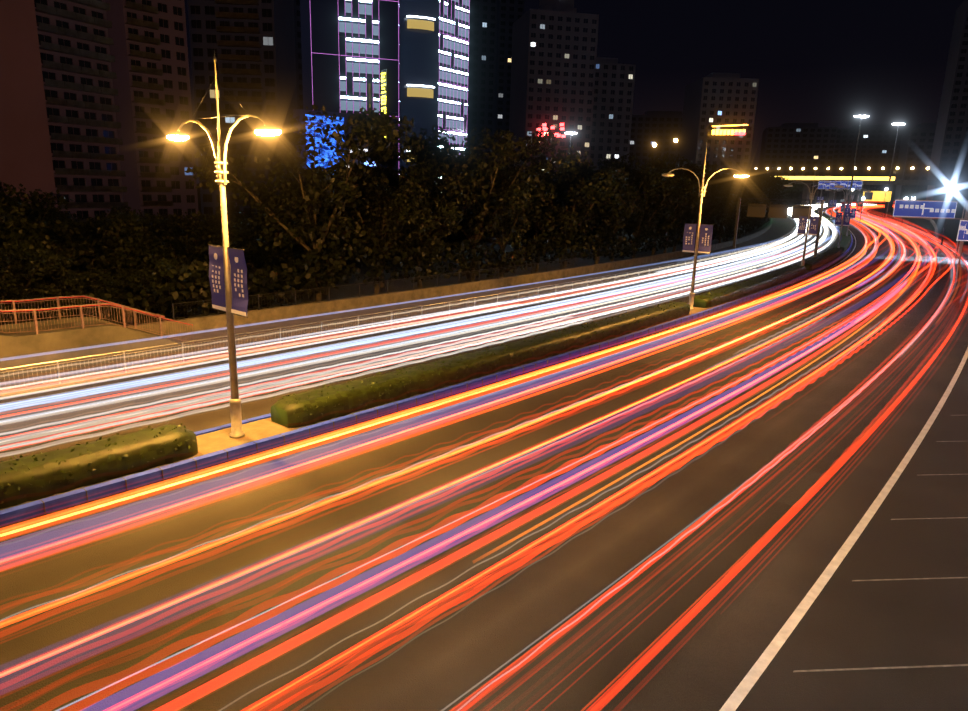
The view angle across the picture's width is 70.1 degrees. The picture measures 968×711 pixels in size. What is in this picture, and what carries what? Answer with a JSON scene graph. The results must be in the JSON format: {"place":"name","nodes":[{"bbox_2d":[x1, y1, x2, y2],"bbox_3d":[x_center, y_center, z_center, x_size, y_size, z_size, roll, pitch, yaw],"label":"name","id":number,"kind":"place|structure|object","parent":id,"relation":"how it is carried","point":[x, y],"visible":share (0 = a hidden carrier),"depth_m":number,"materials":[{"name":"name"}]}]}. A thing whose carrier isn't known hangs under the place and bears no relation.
{"place":"outdoors","nodes":[
{"label":"outdoors","id":0,"kind":"place"},
{"bbox_2d":[5,184,741,324],"bbox_3d":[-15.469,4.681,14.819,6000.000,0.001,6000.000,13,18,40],"label":"bushes","id":1,"kind":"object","parent":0,"point":[393,286],"depth_m":67.73,"materials":[{"name":"plant"}]},
{"bbox_2d":[0,0,57,207],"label":"blank tower","id":2,"kind":"structure","parent":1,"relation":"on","point":[26,162],"depth_m":97.55,"materials":[{"name":"brown concrete"}]},
{"bbox_2d":[34,0,127,224],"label":"residential tower","id":3,"kind":"structure","parent":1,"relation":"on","point":[77,59],"depth_m":126.93,"materials":[{"name":"brown concrete"}]},
{"bbox_2d":[105,0,198,219],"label":"residential tower","id":4,"kind":"structure","parent":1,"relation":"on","point":[150,66],"depth_m":146.78,"materials":[{"name":"brown concrete"}]},
{"bbox_2d":[0,257,340,325],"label":"shrub belt","id":5,"kind":"object","parent":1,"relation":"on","point":[163,299],"visible":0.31,"depth_m":39.34,"materials":[{"name":"green plant"}]},
{"bbox_2d":[187,0,296,218],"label":"residential tower","id":6,"kind":"structure","parent":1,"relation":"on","point":[251,43],"depth_m":161.96,"materials":[{"name":"brown concrete"}]},
{"bbox_2d":[294,0,302,108],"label":"building","id":7,"kind":"structure","parent":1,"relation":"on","point":[298,53],"depth_m":210.33,"materials":[{"name":"black glass"}]},
{"bbox_2d":[185,104,425,301],"bbox_3d":[-11.416,-9.739,46.891,16.417,13.834,12.353,-5,14,-17],"label":"tree","id":8,"kind":"object","parent":1,"relation":"on","point":[312,204],"visible":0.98,"depth_m":45.15,"materials":[{"name":"green plant"}]},
{"bbox_2d":[271,109,380,210],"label":"led screen","id":9,"kind":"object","parent":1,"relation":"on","point":[280,120],"depth_m":140.74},
{"bbox_2d":[252,161,404,294],"bbox_3d":[-12.153,-9.588,54.791,11.426,11.228,9.644,-4,14,-21],"label":"tree","id":10,"kind":"object","parent":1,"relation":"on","point":[285,189],"visible":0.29,"depth_m":52.33,"materials":[{"name":"green plant"}]},
{"bbox_2d":[300,0,398,173],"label":"office tower","id":11,"kind":"structure","parent":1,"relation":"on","point":[349,50],"depth_m":151.41,"materials":[{"name":"blue glass"}]},
{"bbox_2d":[381,69,388,147],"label":"illuminated sign","id":12,"kind":"object","parent":11,"relation":"attached to","point":[384,90],"visible":0.54,"depth_m":146.58,"materials":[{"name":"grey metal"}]},
{"bbox_2d":[351,155,447,287],"bbox_3d":[-9.003,-10.719,57.767,9.879,12.236,11.672,13,18,32],"label":"tree","id":13,"kind":"object","parent":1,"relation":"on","point":[408,171],"visible":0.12,"depth_m":55.62,"materials":[{"name":"green plant"}]},
{"bbox_2d":[360,182,463,288],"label":"tree","id":14,"kind":"object","parent":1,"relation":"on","point":[439,221],"visible":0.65,"depth_m":52.76,"materials":[{"name":"green plant"}]},
{"bbox_2d":[358,125,494,280],"bbox_3d":[-5.423,-13.134,63.912,13.342,14.742,13.121,8,13,20],"label":"tree","id":15,"kind":"object","parent":1,"relation":"on","point":[393,183],"visible":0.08,"depth_m":58.97,"materials":[{"name":"green plant"}]},
{"bbox_2d":[430,170,503,278],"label":"tree","id":16,"kind":"object","parent":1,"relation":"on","point":[463,237],"depth_m":65.44,"materials":[{"name":"green plant"}]},
{"bbox_2d":[467,0,496,168],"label":"building","id":17,"kind":"structure","parent":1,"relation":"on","point":[482,54],"depth_m":281.81,"materials":[{"name":"black glass"}]},
{"bbox_2d":[405,127,583,281],"bbox_3d":[-0.398,-12.487,59.660,16.828,13.933,12.348,8,16,22],"label":"tree","id":18,"kind":"object","parent":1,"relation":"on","point":[505,144],"visible":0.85,"depth_m":57.23,"materials":[{"name":"green plant"}]},
{"bbox_2d":[458,159,557,277],"bbox_3d":[1.540,-12.068,62.783,9.765,11.340,14.399,-4,14,-30],"label":"tree","id":19,"kind":"object","parent":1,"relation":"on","point":[523,196],"visible":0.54,"depth_m":61.05,"materials":[{"name":"green plant"}]},
{"bbox_2d":[494,0,524,163],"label":"building","id":20,"kind":"structure","parent":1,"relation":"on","point":[510,13],"depth_m":317.58,"materials":[{"name":"black glass"}]},
{"bbox_2d":[484,161,588,267],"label":"tree","id":21,"kind":"object","parent":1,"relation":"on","point":[559,193],"visible":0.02,"depth_m":75.96,"materials":[{"name":"green plant"}]},
{"bbox_2d":[508,5,598,181],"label":"tower","id":22,"kind":"structure","parent":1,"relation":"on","point":[553,63],"depth_m":248.48,"materials":[{"name":"black concrete"}]},
{"bbox_2d":[537,0,747,137],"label":"roof tank and neon signs","id":23,"kind":"object","parent":22,"relation":"on","point":[559,5],"visible":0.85,"depth_m":248.54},
{"bbox_2d":[521,154,625,268],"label":"tree","id":24,"kind":"object","parent":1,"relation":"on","point":[578,176],"visible":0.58,"depth_m":70.47,"materials":[{"name":"green plant"}]},
{"bbox_2d":[563,167,646,263],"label":"tree","id":25,"kind":"object","parent":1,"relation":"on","point":[618,213],"visible":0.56,"depth_m":73.76,"materials":[{"name":"green plant"}]},
{"bbox_2d":[590,57,635,172],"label":"tower","id":26,"kind":"structure","parent":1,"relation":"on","point":[613,105],"depth_m":269.90,"materials":[{"name":"black concrete"}]},
{"bbox_2d":[555,151,675,252],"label":"tree","id":27,"kind":"object","parent":1,"relation":"on","point":[656,162],"visible":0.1,"depth_m":89.82,"materials":[{"name":"green plant"}]},
{"bbox_2d":[579,164,678,261],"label":"tree","id":28,"kind":"object","parent":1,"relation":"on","point":[629,220],"visible":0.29,"depth_m":79.78,"materials":[{"name":"green plant"}]},
{"bbox_2d":[628,111,682,169],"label":"building","id":29,"kind":"structure","parent":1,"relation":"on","point":[661,130],"depth_m":392.03,"materials":[{"name":"black concrete"}]},
{"bbox_2d":[633,171,709,254],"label":"tree","id":30,"kind":"object","parent":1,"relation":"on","point":[672,223],"visible":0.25,"depth_m":87.61,"materials":[{"name":"green plant"}]},
{"bbox_2d":[656,173,703,252],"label":"tree","id":31,"kind":"object","parent":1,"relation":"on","point":[678,220],"visible":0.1,"depth_m":93.10,"materials":[{"name":"green plant"}]},
{"bbox_2d":[641,155,731,241],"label":"tree","id":32,"kind":"object","parent":1,"relation":"on","point":[695,167],"visible":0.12,"depth_m":113.12,"materials":[{"name":"green plant"}]},
{"bbox_2d":[712,180,767,242],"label":"tree","id":33,"kind":"object","parent":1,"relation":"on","point":[744,195],"visible":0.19,"depth_m":116.83,"materials":[{"name":"green plant"}]},
{"bbox_2d":[717,177,766,241],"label":"tree","id":34,"kind":"object","parent":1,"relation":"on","point":[757,196],"visible":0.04,"depth_m":123.08,"materials":[{"name":"green plant"}]},
{"bbox_2d":[0,206,818,392],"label":"footway","id":35,"kind":"structure","parent":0,"point":[779,227],"depth_m":44.42,"materials":[{"name":"concrete"}]},
{"bbox_2d":[0,317,194,379],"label":"footbridge stairs","id":36,"kind":"structure","parent":35,"relation":"on","point":[22,348],"depth_m":30.91,"materials":[{"name":"concrete"}]},
{"bbox_2d":[0,295,165,333],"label":"stair railing","id":37,"kind":"object","parent":36,"relation":"attached to","point":[58,305],"visible":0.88,"depth_m":32.92,"materials":[{"name":"metal"}]},
{"bbox_2d":[0,303,193,342],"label":"stair railing","id":38,"kind":"object","parent":36,"relation":"attached to","point":[81,317],"visible":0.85,"depth_m":30.84,"materials":[{"name":"metal"}]},
{"bbox_2d":[0,243,765,390],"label":"road railing","id":39,"kind":"object","parent":35,"relation":"on","point":[421,310],"depth_m":38.70,"materials":[{"name":"metal"}]},
{"bbox_2d":[0,206,826,398],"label":"footway kerb","id":40,"kind":"structure","parent":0,"point":[93,380],"depth_m":36.47,"materials":[{"name":"concrete"}]},
{"bbox_2d":[399,0,438,191],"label":"office tower","id":41,"kind":"structure","parent":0,"point":[418,54],"depth_m":175.58,"materials":[{"name":"glass"}]},
{"bbox_2d":[0,207,839,461],"bbox_3d":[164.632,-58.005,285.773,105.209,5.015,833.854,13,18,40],"label":"road","id":42,"kind":"structure","parent":0,"point":[50,420],"depth_m":32.99,"materials":[{"name":"asphalt"}]},
{"bbox_2d":[0,207,852,526],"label":"median kerb","id":43,"kind":"structure","parent":42,"relation":"on","point":[94,493],"depth_m":23.19,"materials":[{"name":"concrete"}]},
{"bbox_2d":[40,239,852,513],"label":"kerb joints","id":44,"kind":"object","parent":42,"relation":"on","point":[462,382],"visible":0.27,"depth_m":28.81,"materials":[{"name":"concrete"}]},
{"bbox_2d":[194,211,840,435],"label":"median kerb","id":45,"kind":"structure","parent":42,"relation":"on","point":[225,426],"depth_m":24.02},
{"bbox_2d":[732,198,823,256],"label":"sign gantry","id":46,"kind":"object","parent":42,"relation":"on","point":[775,210],"visible":1,"depth_m":94.24,"materials":[{"name":"grey metal"}]},
{"bbox_2d":[0,208,850,509],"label":"median soil","id":47,"kind":"structure","parent":0,"point":[398,400],"depth_m":25.62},
{"bbox_2d":[0,421,197,508],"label":"hedge","id":48,"kind":"object","parent":47,"relation":"on","point":[41,475],"visible":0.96,"depth_m":18.95,"materials":[{"name":"green plant"}]},
{"bbox_2d":[271,301,690,427],"bbox_3d":[3.619,-0.725,36.386,1.885,0.962,33.425,12,17,38],"label":"hedge","id":49,"kind":"object","parent":47,"relation":"on","point":[314,406],"visible":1,"depth_m":29.40,"materials":[{"name":"green plant"}]},
{"bbox_2d":[196,238,850,454],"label":"median paver pads","id":50,"kind":"object","parent":47,"relation":"on","point":[214,441],"visible":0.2,"depth_m":22.82,"materials":[{"name":"concrete"}]},
{"bbox_2d":[166,51,281,437],"bbox_3d":[-7.986,-3.104,21.396,6.254,11.850,0.585,13,18,39],"label":"street lamp","id":51,"kind":"object","parent":50,"relation":"on","point":[227,265],"visible":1,"depth_m":21.43,"materials":[{"name":"metal"}]},
{"bbox_2d":[661,143,748,309],"bbox_3d":[15.245,-9.092,49.030,6.254,11.850,0.585,12,17,36],"label":"street lamp","id":52,"kind":"object","parent":50,"relation":"on","point":[705,231],"visible":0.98,"depth_m":49.12,"materials":[{"name":"metal"}]},
{"bbox_2d":[784,167,843,265],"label":"street lamp","id":53,"kind":"object","parent":50,"relation":"on","point":[812,226],"visible":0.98,"depth_m":78.06,"materials":[{"name":"metal"}]},
{"bbox_2d":[825,178,868,247],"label":"street lamp","id":54,"kind":"object","parent":50,"relation":"on","point":[840,218],"visible":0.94,"depth_m":108.22,"materials":[{"name":"metal"}]},
{"bbox_2d":[836,183,870,235],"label":"street lamp","id":55,"kind":"object","parent":50,"relation":"on","point":[852,212],"visible":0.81,"depth_m":139.25,"materials":[{"name":"metal"}]},
{"bbox_2d":[693,265,806,307],"bbox_3d":[25.968,-6.894,64.691,1.895,0.964,33.425,11,16,34],"label":"hedge","id":56,"kind":"object","parent":47,"relation":"on","point":[717,297],"visible":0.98,"depth_m":58.75,"materials":[{"name":"green plant"}]},
{"bbox_2d":[799,247,842,270],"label":"hedge","id":57,"kind":"object","parent":47,"relation":"on","point":[815,262],"visible":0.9,"depth_m":88.84,"materials":[{"name":"green plant"}]},
{"bbox_2d":[834,236,850,250],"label":"hedge","id":58,"kind":"object","parent":47,"relation":"on","point":[844,242],"visible":0.81,"depth_m":121.59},
{"bbox_2d":[438,0,469,155],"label":"office tower","id":59,"kind":"structure","parent":0,"point":[453,65],"depth_m":186.77,"materials":[{"name":"glass"}]},
{"bbox_2d":[0,207,967,710],"bbox_3d":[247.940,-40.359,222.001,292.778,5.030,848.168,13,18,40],"label":"road","id":60,"kind":"structure","parent":0,"point":[604,531],"depth_m":16.83,"materials":[{"name":"asphalt"}]},
{"bbox_2d":[0,209,855,536],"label":"median edge line","id":61,"kind":"object","parent":60,"relation":"on","point":[356,429],"visible":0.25,"depth_m":23.16,"materials":[{"name":"paint"}]},
{"bbox_2d":[191,324,898,633],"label":"asphalt repair patches","id":62,"kind":"object","parent":60,"relation":"on","point":[257,594],"visible":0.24,"depth_m":16.14,"materials":[{"name":"asphalt"}]},
{"bbox_2d":[719,248,967,710],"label":"edge line","id":63,"kind":"object","parent":60,"relation":"on","point":[747,683],"visible":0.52,"depth_m":15.65,"materials":[{"name":"paint"}]},
{"bbox_2d":[848,115,868,203],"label":"mast","id":64,"kind":"object","parent":60,"relation":"on","point":[861,117],"visible":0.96,"depth_m":223.34,"materials":[{"name":"grey metal"}]},
{"bbox_2d":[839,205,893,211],"bbox_3d":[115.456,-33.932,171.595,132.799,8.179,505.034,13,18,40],"label":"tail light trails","id":65,"kind":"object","parent":60,"relation":"on","point":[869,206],"visible":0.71,"depth_m":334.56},
{"bbox_2d":[861,191,891,215],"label":"billboard","id":66,"kind":"object","parent":60,"relation":"on","point":[875,196],"visible":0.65,"depth_m":222.75,"materials":[{"name":"metal"}]},
{"bbox_2d":[793,415,967,671],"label":"road markings","id":67,"kind":"object","parent":60,"relation":"on","point":[899,579],"visible":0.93,"depth_m":12.83,"materials":[{"name":"paint"}]},
{"bbox_2d":[883,122,905,217],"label":"mast","id":68,"kind":"object","parent":60,"relation":"on","point":[898,124],"visible":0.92,"depth_m":227.30,"materials":[{"name":"grey metal"}]},
{"bbox_2d":[893,123,936,207],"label":"building","id":69,"kind":"structure","parent":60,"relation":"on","point":[916,146],"depth_m":355.85,"materials":[{"name":"black concrete"}]},
{"bbox_2d":[893,200,967,255],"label":"road sign","id":70,"kind":"object","parent":60,"relation":"on","point":[932,209],"visible":0.81,"depth_m":109.04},
{"bbox_2d":[926,0,967,210],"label":"tower","id":71,"kind":"structure","parent":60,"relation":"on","point":[949,160],"depth_m":306.48,"materials":[{"name":"black glass"}]},
{"bbox_2d":[939,185,955,251],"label":"flood light pole","id":72,"kind":"object","parent":60,"relation":"on","point":[951,188],"visible":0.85,"depth_m":116.19,"materials":[{"name":"grey metal"}]},
{"bbox_2d":[955,220,967,277],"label":"road sign","id":73,"kind":"object","parent":60,"relation":"on","point":[962,235],"visible":1,"depth_m":77.77,"materials":[{"name":"metal"}]},
{"bbox_2d":[184,0,963,183],"label":"sky","id":74,"kind":"structure","parent":0,"point":[828,63],"materials":[{"name":"black"}]},
{"bbox_2d":[737,218,770,238],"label":"bank ground","id":75,"kind":"structure","parent":0,"point":[752,231],"depth_m":163.14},
{"bbox_2d":[0,183,47,247],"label":"tree","id":76,"kind":"object","parent":75,"relation":"on","point":[17,201],"visible":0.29,"depth_m":62.67,"materials":[{"name":"green plant"}]},
{"bbox_2d":[0,232,61,304],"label":"tree","id":77,"kind":"object","parent":75,"relation":"on","point":[33,241],"visible":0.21,"depth_m":44.20,"materials":[{"name":"green plant"}]},
{"bbox_2d":[0,240,76,324],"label":"tree","id":78,"kind":"object","parent":75,"relation":"on","point":[7,280],"visible":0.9,"depth_m":37.43,"materials":[{"name":"green plant"}]},
{"bbox_2d":[0,189,91,245],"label":"tree","id":79,"kind":"object","parent":75,"relation":"on","point":[50,211],"visible":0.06,"depth_m":63.27,"materials":[{"name":"green plant"}]},
{"bbox_2d":[16,261,128,319],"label":"tree","id":80,"kind":"object","parent":75,"relation":"on","point":[63,281],"visible":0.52,"depth_m":42.53,"materials":[{"name":"green plant"}]},
{"bbox_2d":[0,204,150,302],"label":"tree","id":81,"kind":"object","parent":75,"relation":"on","point":[115,249],"visible":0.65,"depth_m":48.20,"materials":[{"name":"green plant"}]},
{"bbox_2d":[0,215,155,282],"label":"tree","id":82,"kind":"object","parent":75,"relation":"on","point":[94,226],"visible":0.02,"depth_m":57.02,"materials":[{"name":"green plant"}]},
{"bbox_2d":[85,207,212,272],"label":"tree","id":83,"kind":"object","parent":75,"relation":"on","point":[194,235],"visible":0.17,"depth_m":58.09,"materials":[{"name":"green plant"}]},
{"bbox_2d":[110,206,191,260],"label":"tree","id":84,"kind":"object","parent":75,"relation":"on","point":[122,209],"visible":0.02,"depth_m":74.36,"materials":[{"name":"green plant"}]},
{"bbox_2d":[126,259,198,320],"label":"tree","id":85,"kind":"object","parent":75,"relation":"on","point":[144,280],"visible":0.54,"depth_m":40.82,"materials":[{"name":"green plant"}]},
{"bbox_2d":[116,255,208,302],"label":"tree","id":86,"kind":"object","parent":75,"relation":"on","point":[175,262],"visible":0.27,"depth_m":47.62,"materials":[{"name":"green plant"}]},
{"bbox_2d":[96,210,250,289],"bbox_3d":[-24.253,-6.313,55.728,11.343,10.452,10.858,-10,18,-40],"label":"tree","id":87,"kind":"object","parent":75,"relation":"on","point":[157,250],"visible":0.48,"depth_m":55.47,"materials":[{"name":"green plant"}]},
{"bbox_2d":[152,212,283,269],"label":"tree","id":88,"kind":"object","parent":75,"relation":"on","point":[249,241],"visible":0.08,"depth_m":65.12,"materials":[{"name":"green plant"}]},
{"bbox_2d":[214,201,264,238],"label":"tree","id":89,"kind":"object","parent":75,"relation":"on","point":[241,214],"visible":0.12,"depth_m":93.89,"materials":[{"name":"green plant"}]},
{"bbox_2d":[213,209,280,254],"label":"tree","id":90,"kind":"object","parent":75,"relation":"on","point":[258,228],"visible":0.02,"depth_m":84.84,"materials":[{"name":"green plant"}]},
{"bbox_2d":[202,217,301,269],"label":"tree","id":91,"kind":"object","parent":75,"relation":"on","point":[262,254],"visible":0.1,"depth_m":69.37,"materials":[{"name":"green plant"}]},
{"bbox_2d":[263,232,348,284],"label":"tree","id":92,"kind":"object","parent":75,"relation":"on","point":[282,253],"visible":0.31,"depth_m":60.19,"materials":[{"name":"green plant"}]},
{"bbox_2d":[318,167,431,293],"bbox_3d":[-8.010,-8.948,52.064,8.688,10.123,8.649,0,12,3],"label":"tree","id":93,"kind":"object","parent":75,"relation":"on","point":[407,208],"visible":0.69,"depth_m":50.02,"materials":[{"name":"green plant"}]},
{"bbox_2d":[167,213,769,313],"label":"shrub","id":94,"kind":"object","parent":75,"relation":"on","point":[722,231],"visible":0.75,"depth_m":54.82,"materials":[{"name":"green plant"}]},
{"bbox_2d":[127,204,873,337],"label":"planter wall","id":95,"kind":"structure","parent":75,"relation":"on","point":[208,323],"depth_m":49.31,"materials":[{"name":"concrete"}]},
{"bbox_2d":[172,258,578,320],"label":"railing wall","id":96,"kind":"structure","parent":95,"relation":"on","point":[387,282],"depth_m":47.81,"materials":[{"name":"concrete"}]},
{"bbox_2d":[507,199,577,272],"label":"tree","id":97,"kind":"object","parent":75,"relation":"on","point":[542,223],"visible":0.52,"depth_m":67.30,"materials":[{"name":"green plant"}]},
{"bbox_2d":[617,172,700,257],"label":"tree","id":98,"kind":"object","parent":75,"relation":"on","point":[648,223],"visible":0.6,"depth_m":83.82,"materials":[{"name":"green plant"}]},
{"bbox_2d":[663,164,738,251],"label":"tree","id":99,"kind":"object","parent":75,"relation":"on","point":[715,194],"visible":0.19,"depth_m":93.80,"materials":[{"name":"green plant"}]},
{"bbox_2d":[695,184,739,224],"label":"tree","id":100,"kind":"object","parent":75,"relation":"on","point":[707,214],"visible":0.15,"depth_m":105.39,"materials":[{"name":"green plant"}]},
{"bbox_2d":[678,73,758,176],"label":"tower","id":101,"kind":"structure","parent":75,"relation":"on","point":[712,99],"depth_m":302.37,"materials":[{"name":"grey concrete"}]},
{"bbox_2d":[686,167,750,223],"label":"tree","id":102,"kind":"object","parent":75,"relation":"on","point":[725,216],"visible":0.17,"depth_m":111.83,"materials":[{"name":"green plant"}]},
{"bbox_2d":[688,174,749,246],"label":"tree","id":103,"kind":"object","parent":75,"relation":"on","point":[725,211],"visible":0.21,"depth_m":106.89,"materials":[{"name":"green plant"}]},
{"bbox_2d":[717,172,766,240],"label":"tree","id":104,"kind":"object","parent":75,"relation":"on","point":[756,183],"visible":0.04,"depth_m":127.84,"materials":[{"name":"green plant"}]},
{"bbox_2d":[742,173,783,235],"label":"tree","id":105,"kind":"object","parent":75,"relation":"on","point":[773,186],"visible":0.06,"depth_m":136.98,"materials":[{"name":"green plant"}]},
{"bbox_2d":[756,173,788,228],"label":"tree","id":106,"kind":"object","parent":75,"relation":"on","point":[776,179],"visible":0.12,"depth_m":157.78,"materials":[{"name":"green plant"}]},
{"bbox_2d":[758,123,837,204],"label":"slab","id":107,"kind":"structure","parent":75,"relation":"on","point":[797,147],"depth_m":415.77,"materials":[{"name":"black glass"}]},
{"bbox_2d":[756,167,945,210],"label":"overpass bridge","id":108,"kind":"structure","parent":75,"relation":"on","point":[894,182],"depth_m":281.82,"materials":[{"name":"concrete"}]},
{"bbox_2d":[827,124,909,204],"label":"slab","id":109,"kind":"structure","parent":75,"relation":"on","point":[876,145],"depth_m":443.10,"materials":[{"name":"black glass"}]},
{"bbox_2d":[894,199,967,257],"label":"sign gantry","id":110,"kind":"object","parent":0,"point":[960,242],"visible":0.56,"depth_m":108.06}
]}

